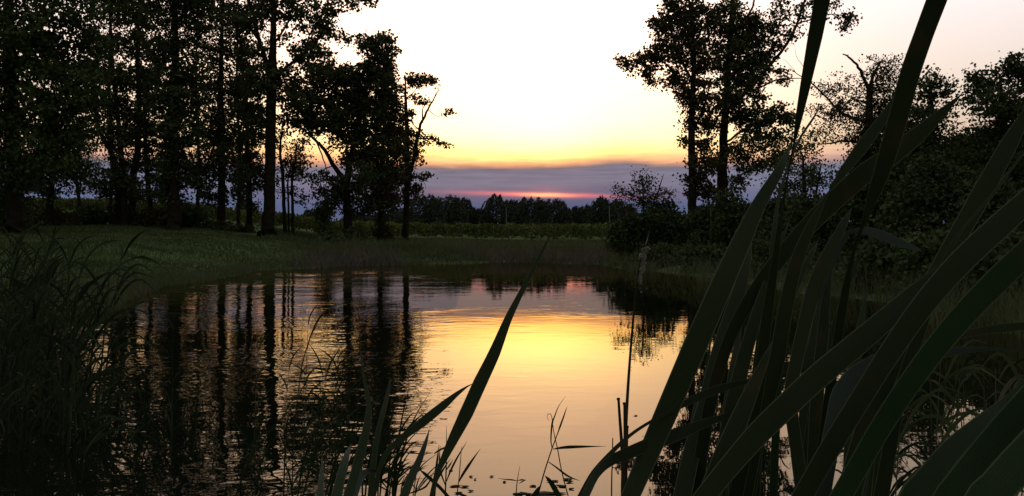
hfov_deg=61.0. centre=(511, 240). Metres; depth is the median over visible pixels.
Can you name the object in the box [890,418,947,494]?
reed
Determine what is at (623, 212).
tree
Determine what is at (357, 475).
cattail plant
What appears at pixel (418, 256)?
bank weeds
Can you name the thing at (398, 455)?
grass sprig
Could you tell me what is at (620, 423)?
dead stalk
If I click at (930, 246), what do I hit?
shrub
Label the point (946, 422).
reed
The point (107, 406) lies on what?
reed
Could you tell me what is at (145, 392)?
reed
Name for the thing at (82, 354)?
reed
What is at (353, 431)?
grass sprig
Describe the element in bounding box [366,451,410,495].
grass sprig
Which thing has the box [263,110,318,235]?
young tree
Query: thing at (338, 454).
grass sprig
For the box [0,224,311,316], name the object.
lawn grass
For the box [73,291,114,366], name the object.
reed
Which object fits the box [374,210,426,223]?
tree
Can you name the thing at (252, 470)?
reed
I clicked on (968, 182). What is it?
shrub
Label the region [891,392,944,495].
reed
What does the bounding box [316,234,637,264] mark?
tall weeds
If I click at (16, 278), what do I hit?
reed
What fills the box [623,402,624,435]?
dead stalk
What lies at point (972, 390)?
reed
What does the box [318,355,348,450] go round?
reed
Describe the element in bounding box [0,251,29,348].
reed
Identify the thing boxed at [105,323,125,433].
reed
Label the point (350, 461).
grass sprig
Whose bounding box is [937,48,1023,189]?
leafy tree
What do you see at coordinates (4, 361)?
reed
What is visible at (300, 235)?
field grass
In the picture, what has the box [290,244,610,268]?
purple weeds
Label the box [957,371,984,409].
reed
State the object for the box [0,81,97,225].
leafy tree
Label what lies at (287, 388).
reed
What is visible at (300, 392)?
reed
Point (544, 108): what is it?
sky
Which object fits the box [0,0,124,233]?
leafy tree
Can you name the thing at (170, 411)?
reed
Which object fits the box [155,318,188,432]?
reed
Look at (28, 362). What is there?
reed
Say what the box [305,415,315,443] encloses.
reed
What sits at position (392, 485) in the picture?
grass sprig
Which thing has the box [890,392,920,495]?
reed
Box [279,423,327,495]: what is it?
grass sprig
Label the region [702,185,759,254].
shrub
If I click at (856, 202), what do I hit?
shrub
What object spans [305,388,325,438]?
reed
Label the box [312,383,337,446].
reed
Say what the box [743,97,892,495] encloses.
cattail plant
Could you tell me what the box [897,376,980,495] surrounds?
reed
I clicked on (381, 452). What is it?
grass sprig
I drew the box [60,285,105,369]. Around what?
reed
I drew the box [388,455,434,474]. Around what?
grass sprig
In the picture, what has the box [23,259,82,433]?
reed
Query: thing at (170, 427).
reed
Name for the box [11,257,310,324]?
shore grass
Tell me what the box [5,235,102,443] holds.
reed
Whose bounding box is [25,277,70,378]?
reed
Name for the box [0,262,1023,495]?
pond water
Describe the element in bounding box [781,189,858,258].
shrub
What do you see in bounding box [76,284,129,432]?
reed
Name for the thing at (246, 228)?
shrub
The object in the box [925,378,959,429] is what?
reed
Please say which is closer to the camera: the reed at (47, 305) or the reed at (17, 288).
the reed at (17, 288)
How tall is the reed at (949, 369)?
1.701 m
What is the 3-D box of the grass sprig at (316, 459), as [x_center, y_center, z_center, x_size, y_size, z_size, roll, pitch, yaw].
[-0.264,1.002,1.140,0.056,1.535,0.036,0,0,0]
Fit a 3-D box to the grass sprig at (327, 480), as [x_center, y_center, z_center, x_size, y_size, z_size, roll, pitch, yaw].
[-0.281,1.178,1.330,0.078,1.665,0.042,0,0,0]
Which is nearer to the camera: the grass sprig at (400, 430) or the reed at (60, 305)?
the grass sprig at (400, 430)
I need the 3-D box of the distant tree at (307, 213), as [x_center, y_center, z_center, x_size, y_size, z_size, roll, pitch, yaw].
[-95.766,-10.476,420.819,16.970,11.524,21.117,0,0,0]
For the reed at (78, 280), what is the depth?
9.45 m
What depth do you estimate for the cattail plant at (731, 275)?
0.72 m
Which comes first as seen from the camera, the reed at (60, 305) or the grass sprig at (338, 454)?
the grass sprig at (338, 454)
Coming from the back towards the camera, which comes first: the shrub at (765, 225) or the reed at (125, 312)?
the shrub at (765, 225)
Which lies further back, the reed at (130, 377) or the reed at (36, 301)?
the reed at (36, 301)
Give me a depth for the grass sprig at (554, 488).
1.50 m
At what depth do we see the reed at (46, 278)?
8.61 m
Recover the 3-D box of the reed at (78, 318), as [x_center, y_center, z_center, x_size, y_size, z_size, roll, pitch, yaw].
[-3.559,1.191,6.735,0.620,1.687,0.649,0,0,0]
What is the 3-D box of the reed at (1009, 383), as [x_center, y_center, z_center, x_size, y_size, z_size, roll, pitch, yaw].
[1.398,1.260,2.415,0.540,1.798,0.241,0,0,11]
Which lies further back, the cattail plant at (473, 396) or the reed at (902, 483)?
the reed at (902, 483)
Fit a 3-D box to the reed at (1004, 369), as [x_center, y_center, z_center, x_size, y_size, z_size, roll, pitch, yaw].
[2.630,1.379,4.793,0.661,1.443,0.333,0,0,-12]
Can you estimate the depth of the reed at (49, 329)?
8.52 m
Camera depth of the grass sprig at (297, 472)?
1.12 m
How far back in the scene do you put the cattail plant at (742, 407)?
0.69 m
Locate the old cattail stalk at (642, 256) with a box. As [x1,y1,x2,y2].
[621,174,663,492]
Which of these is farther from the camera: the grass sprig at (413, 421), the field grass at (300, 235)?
the field grass at (300, 235)
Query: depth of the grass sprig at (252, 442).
1.26 m
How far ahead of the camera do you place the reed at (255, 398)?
5.57 m
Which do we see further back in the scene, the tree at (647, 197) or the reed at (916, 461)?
the tree at (647, 197)
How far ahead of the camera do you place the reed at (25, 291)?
9.45 m
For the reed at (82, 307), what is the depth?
6.29 m
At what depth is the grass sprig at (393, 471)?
1.22 m
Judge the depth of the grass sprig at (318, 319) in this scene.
3.20 m
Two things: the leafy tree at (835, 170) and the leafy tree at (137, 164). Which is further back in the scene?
the leafy tree at (137, 164)
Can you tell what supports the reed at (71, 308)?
on the ground at (544, 237)
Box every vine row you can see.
[32,197,614,239]
[39,196,603,236]
[62,197,614,235]
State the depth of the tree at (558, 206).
242.83 m
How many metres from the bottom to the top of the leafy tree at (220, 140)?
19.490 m
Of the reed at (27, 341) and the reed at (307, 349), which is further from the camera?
the reed at (27, 341)
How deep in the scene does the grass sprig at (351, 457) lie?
1.36 m
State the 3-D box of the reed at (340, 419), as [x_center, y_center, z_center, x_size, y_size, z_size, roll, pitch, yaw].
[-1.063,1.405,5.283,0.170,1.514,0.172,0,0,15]
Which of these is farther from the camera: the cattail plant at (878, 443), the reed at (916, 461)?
the reed at (916, 461)
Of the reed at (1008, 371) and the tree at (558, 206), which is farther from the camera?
the tree at (558, 206)
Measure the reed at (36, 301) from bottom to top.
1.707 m
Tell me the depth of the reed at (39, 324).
8.04 m
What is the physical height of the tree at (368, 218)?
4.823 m
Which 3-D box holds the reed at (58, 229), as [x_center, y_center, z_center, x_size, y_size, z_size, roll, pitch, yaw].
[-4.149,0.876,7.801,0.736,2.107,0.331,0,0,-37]
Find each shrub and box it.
[0,192,46,229]
[29,206,81,225]
[70,201,110,223]
[161,201,214,227]
[195,218,242,231]
[230,223,259,232]
[309,200,336,234]
[309,226,350,242]
[342,224,370,240]
[369,214,396,240]
[596,210,649,257]
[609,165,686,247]
[623,240,689,267]
[632,197,693,250]
[670,239,727,274]
[678,202,725,247]
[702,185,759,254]
[735,189,804,247]
[749,231,790,277]
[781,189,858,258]
[824,177,919,265]
[831,224,919,293]
[863,149,983,244]
[876,223,975,304]
[924,164,1023,249]
[926,230,1023,311]
[997,183,1023,250]
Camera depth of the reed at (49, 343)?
7.30 m
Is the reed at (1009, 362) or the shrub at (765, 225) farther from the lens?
the shrub at (765, 225)
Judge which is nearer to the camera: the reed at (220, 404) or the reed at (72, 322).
the reed at (220, 404)
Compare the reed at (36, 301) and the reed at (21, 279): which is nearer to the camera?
the reed at (36, 301)
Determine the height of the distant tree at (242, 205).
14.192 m
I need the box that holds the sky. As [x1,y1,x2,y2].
[0,0,1023,222]
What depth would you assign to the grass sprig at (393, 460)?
1.25 m
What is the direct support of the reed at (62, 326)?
on the ground at (544, 237)
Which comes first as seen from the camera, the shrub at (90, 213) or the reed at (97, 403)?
the reed at (97, 403)
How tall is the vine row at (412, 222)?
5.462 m
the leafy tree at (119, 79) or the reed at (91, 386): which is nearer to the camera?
the reed at (91, 386)
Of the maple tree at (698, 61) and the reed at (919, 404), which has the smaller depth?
the reed at (919, 404)
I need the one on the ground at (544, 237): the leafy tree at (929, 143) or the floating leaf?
the leafy tree at (929, 143)
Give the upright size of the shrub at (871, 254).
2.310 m
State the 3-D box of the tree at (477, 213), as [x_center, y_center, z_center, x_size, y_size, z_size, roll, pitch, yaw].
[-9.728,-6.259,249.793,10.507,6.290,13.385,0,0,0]
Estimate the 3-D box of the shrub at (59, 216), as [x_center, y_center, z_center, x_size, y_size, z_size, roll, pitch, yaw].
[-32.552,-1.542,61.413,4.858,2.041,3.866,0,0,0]
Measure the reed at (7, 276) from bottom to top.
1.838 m
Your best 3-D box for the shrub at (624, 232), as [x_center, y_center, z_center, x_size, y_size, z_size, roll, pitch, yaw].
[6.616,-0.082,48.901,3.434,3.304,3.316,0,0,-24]
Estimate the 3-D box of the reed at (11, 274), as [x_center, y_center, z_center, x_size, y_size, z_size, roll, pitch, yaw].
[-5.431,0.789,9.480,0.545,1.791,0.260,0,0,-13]
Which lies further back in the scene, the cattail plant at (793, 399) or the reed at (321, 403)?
the reed at (321, 403)
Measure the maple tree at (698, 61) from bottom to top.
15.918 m
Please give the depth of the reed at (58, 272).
9.74 m
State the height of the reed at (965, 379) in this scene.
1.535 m
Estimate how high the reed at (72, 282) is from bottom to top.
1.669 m
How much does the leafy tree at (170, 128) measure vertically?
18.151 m
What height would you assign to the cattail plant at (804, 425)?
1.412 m
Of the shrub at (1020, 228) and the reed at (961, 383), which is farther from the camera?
the shrub at (1020, 228)
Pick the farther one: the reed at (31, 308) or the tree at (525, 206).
the tree at (525, 206)
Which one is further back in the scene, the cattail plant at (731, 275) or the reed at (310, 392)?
the reed at (310, 392)
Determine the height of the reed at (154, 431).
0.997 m
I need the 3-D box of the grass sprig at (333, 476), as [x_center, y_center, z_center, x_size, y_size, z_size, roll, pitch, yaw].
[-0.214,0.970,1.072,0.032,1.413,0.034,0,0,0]
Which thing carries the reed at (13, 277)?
on the ground at (544, 237)
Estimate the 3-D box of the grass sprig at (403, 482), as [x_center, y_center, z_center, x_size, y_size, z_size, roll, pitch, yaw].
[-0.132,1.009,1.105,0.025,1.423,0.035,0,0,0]
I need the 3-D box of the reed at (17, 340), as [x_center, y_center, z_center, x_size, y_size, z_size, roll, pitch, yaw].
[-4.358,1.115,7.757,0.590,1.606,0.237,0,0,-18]
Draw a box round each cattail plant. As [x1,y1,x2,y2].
[316,350,376,495]
[368,377,471,495]
[429,222,556,495]
[577,140,791,495]
[692,0,962,495]
[693,109,1023,495]
[701,0,829,495]
[704,211,895,495]
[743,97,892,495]
[791,151,1023,495]
[899,380,1023,495]
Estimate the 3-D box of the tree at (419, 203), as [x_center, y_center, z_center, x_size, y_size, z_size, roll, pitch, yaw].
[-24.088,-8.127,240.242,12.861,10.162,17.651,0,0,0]
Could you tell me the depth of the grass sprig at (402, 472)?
1.15 m
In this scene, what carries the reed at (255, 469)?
on the ground at (544, 237)
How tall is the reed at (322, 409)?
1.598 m
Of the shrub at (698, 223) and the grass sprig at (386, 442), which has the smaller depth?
the grass sprig at (386, 442)
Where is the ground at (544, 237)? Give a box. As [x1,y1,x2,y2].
[0,209,1020,324]
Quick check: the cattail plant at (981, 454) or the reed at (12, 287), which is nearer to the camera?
the cattail plant at (981, 454)
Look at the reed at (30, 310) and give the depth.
9.58 m
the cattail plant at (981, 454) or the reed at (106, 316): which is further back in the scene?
the reed at (106, 316)
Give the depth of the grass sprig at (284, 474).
1.05 m
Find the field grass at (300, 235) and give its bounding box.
[261,228,661,256]
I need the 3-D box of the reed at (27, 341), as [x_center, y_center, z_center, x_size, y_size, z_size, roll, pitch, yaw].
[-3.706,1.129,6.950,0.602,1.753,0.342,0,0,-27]
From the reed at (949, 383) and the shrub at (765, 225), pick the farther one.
the shrub at (765, 225)
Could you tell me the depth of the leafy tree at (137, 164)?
65.85 m
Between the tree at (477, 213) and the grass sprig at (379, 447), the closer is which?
the grass sprig at (379, 447)
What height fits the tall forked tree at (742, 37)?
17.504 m
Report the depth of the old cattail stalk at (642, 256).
4.70 m
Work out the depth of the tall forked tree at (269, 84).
62.66 m
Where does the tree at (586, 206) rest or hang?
on the ground at (544, 237)
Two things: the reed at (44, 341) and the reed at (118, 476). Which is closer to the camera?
the reed at (118, 476)
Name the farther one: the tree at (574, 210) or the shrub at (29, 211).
the tree at (574, 210)
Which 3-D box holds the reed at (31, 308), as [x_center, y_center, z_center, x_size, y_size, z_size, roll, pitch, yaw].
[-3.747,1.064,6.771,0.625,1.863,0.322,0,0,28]
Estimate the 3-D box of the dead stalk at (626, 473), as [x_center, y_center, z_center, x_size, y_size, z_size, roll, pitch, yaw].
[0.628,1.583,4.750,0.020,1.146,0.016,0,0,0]
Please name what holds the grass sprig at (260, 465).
on the ground at (544, 237)
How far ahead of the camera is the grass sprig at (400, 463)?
1.20 m
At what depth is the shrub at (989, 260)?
16.70 m
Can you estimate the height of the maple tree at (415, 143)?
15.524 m
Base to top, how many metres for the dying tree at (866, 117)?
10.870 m
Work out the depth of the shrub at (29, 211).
51.74 m
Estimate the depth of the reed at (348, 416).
5.60 m
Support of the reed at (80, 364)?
on the ground at (544, 237)
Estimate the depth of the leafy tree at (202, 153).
81.92 m
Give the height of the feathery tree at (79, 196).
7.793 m
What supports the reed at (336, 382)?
on the ground at (544, 237)
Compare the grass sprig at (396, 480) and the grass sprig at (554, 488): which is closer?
the grass sprig at (396, 480)
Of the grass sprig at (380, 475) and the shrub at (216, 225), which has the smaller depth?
the grass sprig at (380, 475)
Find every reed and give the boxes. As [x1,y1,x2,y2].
[0,220,45,406]
[0,222,32,321]
[0,227,22,358]
[0,228,27,363]
[0,231,30,327]
[0,235,36,358]
[0,238,77,406]
[0,239,69,397]
[0,241,61,450]
[0,243,34,400]
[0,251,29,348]
[0,254,44,375]
[0,255,41,423]
[0,268,179,430]
[0,272,165,454]
[0,273,73,394]
[0,280,47,399]
[1,221,81,387]
[1,277,51,367]
[2,256,57,388]
[2,261,64,391]
[3,240,43,349]
[3,281,152,443]
[4,274,46,364]
[4,284,94,421]
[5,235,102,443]
[5,258,64,418]
[6,259,52,355]
[7,235,42,368]
[7,272,83,413]
[11,284,83,385]
[12,221,69,373]
[14,241,83,440]
[20,293,89,425]
[23,246,76,366]
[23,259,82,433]
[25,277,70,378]
[25,279,69,380]
[27,222,81,336]
[29,229,111,436]
[34,241,65,385]
[35,285,78,403]
[38,296,100,402]
[39,256,164,416]
[40,285,120,444]
[41,275,88,394]
[45,258,80,359]
[46,281,115,413]
[57,286,109,385]
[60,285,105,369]
[63,240,125,434]
[64,238,100,365]
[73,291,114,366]
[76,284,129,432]
[76,384,111,483]
[77,333,110,433]
[83,349,108,452]
[101,229,180,408]
[101,331,123,437]
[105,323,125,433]
[109,396,144,481]
[114,340,150,414]
[121,382,151,466]
[124,415,150,474]
[135,359,160,426]
[140,411,162,452]
[153,395,186,462]
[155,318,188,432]
[157,375,193,441]
[178,382,199,458]
[203,397,232,452]
[214,434,229,478]
[232,332,272,459]
[243,436,278,480]
[251,408,269,474]
[280,345,302,433]
[288,377,327,495]
[291,304,321,419]
[291,365,310,414]
[299,347,340,494]
[300,344,338,461]
[300,363,322,485]
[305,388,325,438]
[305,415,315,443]
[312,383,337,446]
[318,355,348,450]
[320,349,354,458]
[322,349,347,424]
[323,364,346,453]
[325,378,360,456]
[329,358,359,418]
[342,356,359,449]
[763,353,790,495]
[835,400,929,473]
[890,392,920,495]
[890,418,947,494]
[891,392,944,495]
[893,363,994,474]
[893,394,958,495]
[894,380,970,474]
[895,334,929,463]
[896,356,978,495]
[896,376,978,466]
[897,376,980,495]
[903,352,994,460]
[905,403,961,432]
[920,339,993,437]
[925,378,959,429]
[930,362,1001,425]
[933,371,990,437]
[935,362,1010,449]
[941,361,1023,416]
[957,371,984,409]
[973,351,1022,495]
[993,358,1023,401]
[995,368,1023,402]
[1010,378,1023,495]
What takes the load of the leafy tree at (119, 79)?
on the ground at (544, 237)
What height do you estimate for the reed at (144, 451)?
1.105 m
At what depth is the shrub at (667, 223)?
46.68 m
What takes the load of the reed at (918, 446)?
on the ground at (544, 237)
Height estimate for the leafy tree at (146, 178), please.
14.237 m
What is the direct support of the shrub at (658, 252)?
on the ground at (544, 237)
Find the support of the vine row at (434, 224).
on the ground at (544, 237)
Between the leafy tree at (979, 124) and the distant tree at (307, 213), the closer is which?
the leafy tree at (979, 124)
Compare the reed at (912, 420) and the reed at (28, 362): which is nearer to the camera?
the reed at (912, 420)
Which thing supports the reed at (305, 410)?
on the ground at (544, 237)
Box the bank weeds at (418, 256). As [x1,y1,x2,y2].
[266,236,663,271]
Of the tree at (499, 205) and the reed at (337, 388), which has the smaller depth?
the reed at (337, 388)
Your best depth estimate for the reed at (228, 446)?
5.11 m
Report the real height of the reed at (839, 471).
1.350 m
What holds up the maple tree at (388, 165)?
on the ground at (544, 237)
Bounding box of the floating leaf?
[531,491,564,494]
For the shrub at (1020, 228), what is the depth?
20.61 m
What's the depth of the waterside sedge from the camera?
19.48 m
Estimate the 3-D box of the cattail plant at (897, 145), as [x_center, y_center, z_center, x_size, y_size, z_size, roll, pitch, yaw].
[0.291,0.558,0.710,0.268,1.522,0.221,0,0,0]
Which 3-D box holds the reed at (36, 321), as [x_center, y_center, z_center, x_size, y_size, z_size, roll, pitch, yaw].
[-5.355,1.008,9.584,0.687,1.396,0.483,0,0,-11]
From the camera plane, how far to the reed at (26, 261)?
10.17 m
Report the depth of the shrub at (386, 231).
71.69 m
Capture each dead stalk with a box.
[611,438,612,495]
[617,398,622,462]
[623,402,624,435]
[625,426,628,483]
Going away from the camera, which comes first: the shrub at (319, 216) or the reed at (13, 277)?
the reed at (13, 277)
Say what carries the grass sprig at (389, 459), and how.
on the ground at (544, 237)
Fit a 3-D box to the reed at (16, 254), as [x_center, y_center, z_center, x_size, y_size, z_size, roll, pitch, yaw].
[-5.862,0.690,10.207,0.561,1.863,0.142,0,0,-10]
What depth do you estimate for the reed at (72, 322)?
8.34 m
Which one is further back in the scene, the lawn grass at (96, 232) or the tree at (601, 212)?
the tree at (601, 212)
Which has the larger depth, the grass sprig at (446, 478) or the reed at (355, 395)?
the reed at (355, 395)
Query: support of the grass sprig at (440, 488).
on the ground at (544, 237)
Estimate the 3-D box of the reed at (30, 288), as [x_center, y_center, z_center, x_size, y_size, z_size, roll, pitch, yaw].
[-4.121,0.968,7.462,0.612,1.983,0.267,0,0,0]
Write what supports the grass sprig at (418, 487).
on the ground at (544, 237)
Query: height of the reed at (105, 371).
1.811 m
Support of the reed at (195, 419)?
on the ground at (544, 237)
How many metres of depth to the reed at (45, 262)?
9.09 m
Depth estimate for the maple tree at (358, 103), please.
69.24 m
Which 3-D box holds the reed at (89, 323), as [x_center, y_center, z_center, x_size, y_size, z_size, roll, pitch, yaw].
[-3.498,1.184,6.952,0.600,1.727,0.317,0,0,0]
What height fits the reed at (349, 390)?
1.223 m
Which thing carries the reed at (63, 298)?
on the ground at (544, 237)
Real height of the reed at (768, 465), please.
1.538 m
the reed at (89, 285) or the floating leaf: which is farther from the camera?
the reed at (89, 285)
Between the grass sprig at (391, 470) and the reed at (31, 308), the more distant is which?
the reed at (31, 308)
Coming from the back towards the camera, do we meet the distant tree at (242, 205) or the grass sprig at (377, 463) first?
the distant tree at (242, 205)
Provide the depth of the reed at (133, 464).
5.35 m
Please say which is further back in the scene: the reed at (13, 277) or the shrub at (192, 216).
the shrub at (192, 216)
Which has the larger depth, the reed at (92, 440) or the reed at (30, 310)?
the reed at (30, 310)
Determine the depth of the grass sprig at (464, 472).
1.25 m
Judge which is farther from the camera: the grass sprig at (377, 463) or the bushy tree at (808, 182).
the bushy tree at (808, 182)
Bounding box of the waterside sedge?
[601,237,1023,339]
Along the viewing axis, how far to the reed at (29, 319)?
7.21 m
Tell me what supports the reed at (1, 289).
on the ground at (544, 237)
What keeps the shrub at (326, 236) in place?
on the ground at (544, 237)
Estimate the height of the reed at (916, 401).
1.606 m
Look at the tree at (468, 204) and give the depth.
247.93 m
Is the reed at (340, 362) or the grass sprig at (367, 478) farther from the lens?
the reed at (340, 362)
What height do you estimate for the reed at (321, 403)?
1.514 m
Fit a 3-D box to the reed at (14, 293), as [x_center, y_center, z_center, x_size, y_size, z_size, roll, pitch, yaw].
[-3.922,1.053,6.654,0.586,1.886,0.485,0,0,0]
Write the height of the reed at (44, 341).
2.021 m
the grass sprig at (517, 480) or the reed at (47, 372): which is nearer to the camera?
the grass sprig at (517, 480)
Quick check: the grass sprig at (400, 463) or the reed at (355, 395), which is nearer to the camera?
the grass sprig at (400, 463)
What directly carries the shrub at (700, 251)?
on the ground at (544, 237)
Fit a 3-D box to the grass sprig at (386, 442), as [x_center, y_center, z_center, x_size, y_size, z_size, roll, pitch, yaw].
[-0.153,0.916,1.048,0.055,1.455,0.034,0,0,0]
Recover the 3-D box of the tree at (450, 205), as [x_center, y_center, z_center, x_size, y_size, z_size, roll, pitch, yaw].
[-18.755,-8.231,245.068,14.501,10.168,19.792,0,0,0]
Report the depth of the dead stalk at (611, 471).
4.70 m
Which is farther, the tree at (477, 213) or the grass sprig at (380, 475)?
the tree at (477, 213)
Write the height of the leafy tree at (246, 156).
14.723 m
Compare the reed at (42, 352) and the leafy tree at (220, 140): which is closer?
the reed at (42, 352)
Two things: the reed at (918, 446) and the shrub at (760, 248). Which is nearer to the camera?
the reed at (918, 446)
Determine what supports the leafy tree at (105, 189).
on the ground at (544, 237)
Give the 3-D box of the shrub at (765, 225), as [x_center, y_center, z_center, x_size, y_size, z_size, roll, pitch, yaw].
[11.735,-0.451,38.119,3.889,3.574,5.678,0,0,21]
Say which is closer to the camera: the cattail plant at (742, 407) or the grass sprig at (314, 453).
the cattail plant at (742, 407)
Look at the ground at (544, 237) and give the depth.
46.17 m
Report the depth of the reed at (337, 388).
6.55 m
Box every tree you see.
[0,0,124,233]
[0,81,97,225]
[65,0,145,213]
[69,151,109,208]
[78,0,142,224]
[88,0,158,225]
[112,0,170,224]
[129,53,167,225]
[133,0,224,229]
[151,3,234,210]
[180,0,259,224]
[195,0,280,224]
[216,0,381,235]
[224,62,278,227]
[234,199,255,211]
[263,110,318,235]
[276,29,406,237]
[300,207,313,216]
[341,213,391,223]
[357,66,411,239]
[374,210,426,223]
[395,70,456,239]
[402,193,447,223]
[421,194,469,223]
[447,197,478,224]
[464,208,493,223]
[478,193,515,225]
[500,199,528,222]
[512,196,552,224]
[533,198,573,225]
[555,205,585,224]
[573,204,597,223]
[582,195,619,228]
[603,199,638,221]
[612,0,729,231]
[696,0,862,200]
[755,127,839,233]
[783,51,917,238]
[830,118,944,234]
[870,63,975,175]
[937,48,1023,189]
[945,118,1023,192]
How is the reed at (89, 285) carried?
on the ground at (544, 237)
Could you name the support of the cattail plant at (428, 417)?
in the pond water
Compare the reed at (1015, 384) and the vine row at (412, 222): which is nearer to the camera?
the reed at (1015, 384)
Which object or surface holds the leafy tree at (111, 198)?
on the ground at (544, 237)
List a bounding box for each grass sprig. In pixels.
[220,379,337,495]
[242,436,283,495]
[277,449,320,495]
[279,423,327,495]
[283,398,312,495]
[291,310,327,495]
[295,420,334,484]
[298,401,379,495]
[300,373,371,495]
[312,463,349,495]
[314,390,385,456]
[322,446,370,495]
[328,451,352,495]
[334,445,353,471]
[346,464,398,484]
[347,446,394,483]
[357,431,417,495]
[363,445,378,495]
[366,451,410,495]
[368,402,395,495]
[368,449,410,495]
[368,478,422,493]
[369,389,413,495]
[369,431,398,473]
[370,394,404,495]
[376,432,402,462]
[382,456,408,492]
[383,440,418,493]
[385,467,406,495]
[386,406,428,495]
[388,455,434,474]
[392,461,423,495]
[396,392,429,492]
[400,473,408,492]
[410,447,450,495]
[413,466,436,495]
[434,426,465,495]
[457,446,478,495]
[499,467,524,495]
[531,396,602,495]
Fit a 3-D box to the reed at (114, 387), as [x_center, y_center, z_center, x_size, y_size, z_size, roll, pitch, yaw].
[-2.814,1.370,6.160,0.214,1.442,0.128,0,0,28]
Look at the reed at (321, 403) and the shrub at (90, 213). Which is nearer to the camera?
the reed at (321, 403)
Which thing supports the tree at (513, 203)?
on the ground at (544, 237)
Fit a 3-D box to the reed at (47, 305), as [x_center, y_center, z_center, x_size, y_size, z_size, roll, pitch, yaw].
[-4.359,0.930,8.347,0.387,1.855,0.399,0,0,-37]
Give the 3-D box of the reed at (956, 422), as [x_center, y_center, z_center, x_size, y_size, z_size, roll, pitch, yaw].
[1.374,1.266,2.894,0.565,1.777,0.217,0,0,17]
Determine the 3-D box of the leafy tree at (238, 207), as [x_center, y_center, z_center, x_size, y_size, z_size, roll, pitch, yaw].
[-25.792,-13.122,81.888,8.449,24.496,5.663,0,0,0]
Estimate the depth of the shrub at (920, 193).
27.25 m
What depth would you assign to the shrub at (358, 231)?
66.46 m
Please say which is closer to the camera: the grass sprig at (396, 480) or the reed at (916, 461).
the grass sprig at (396, 480)

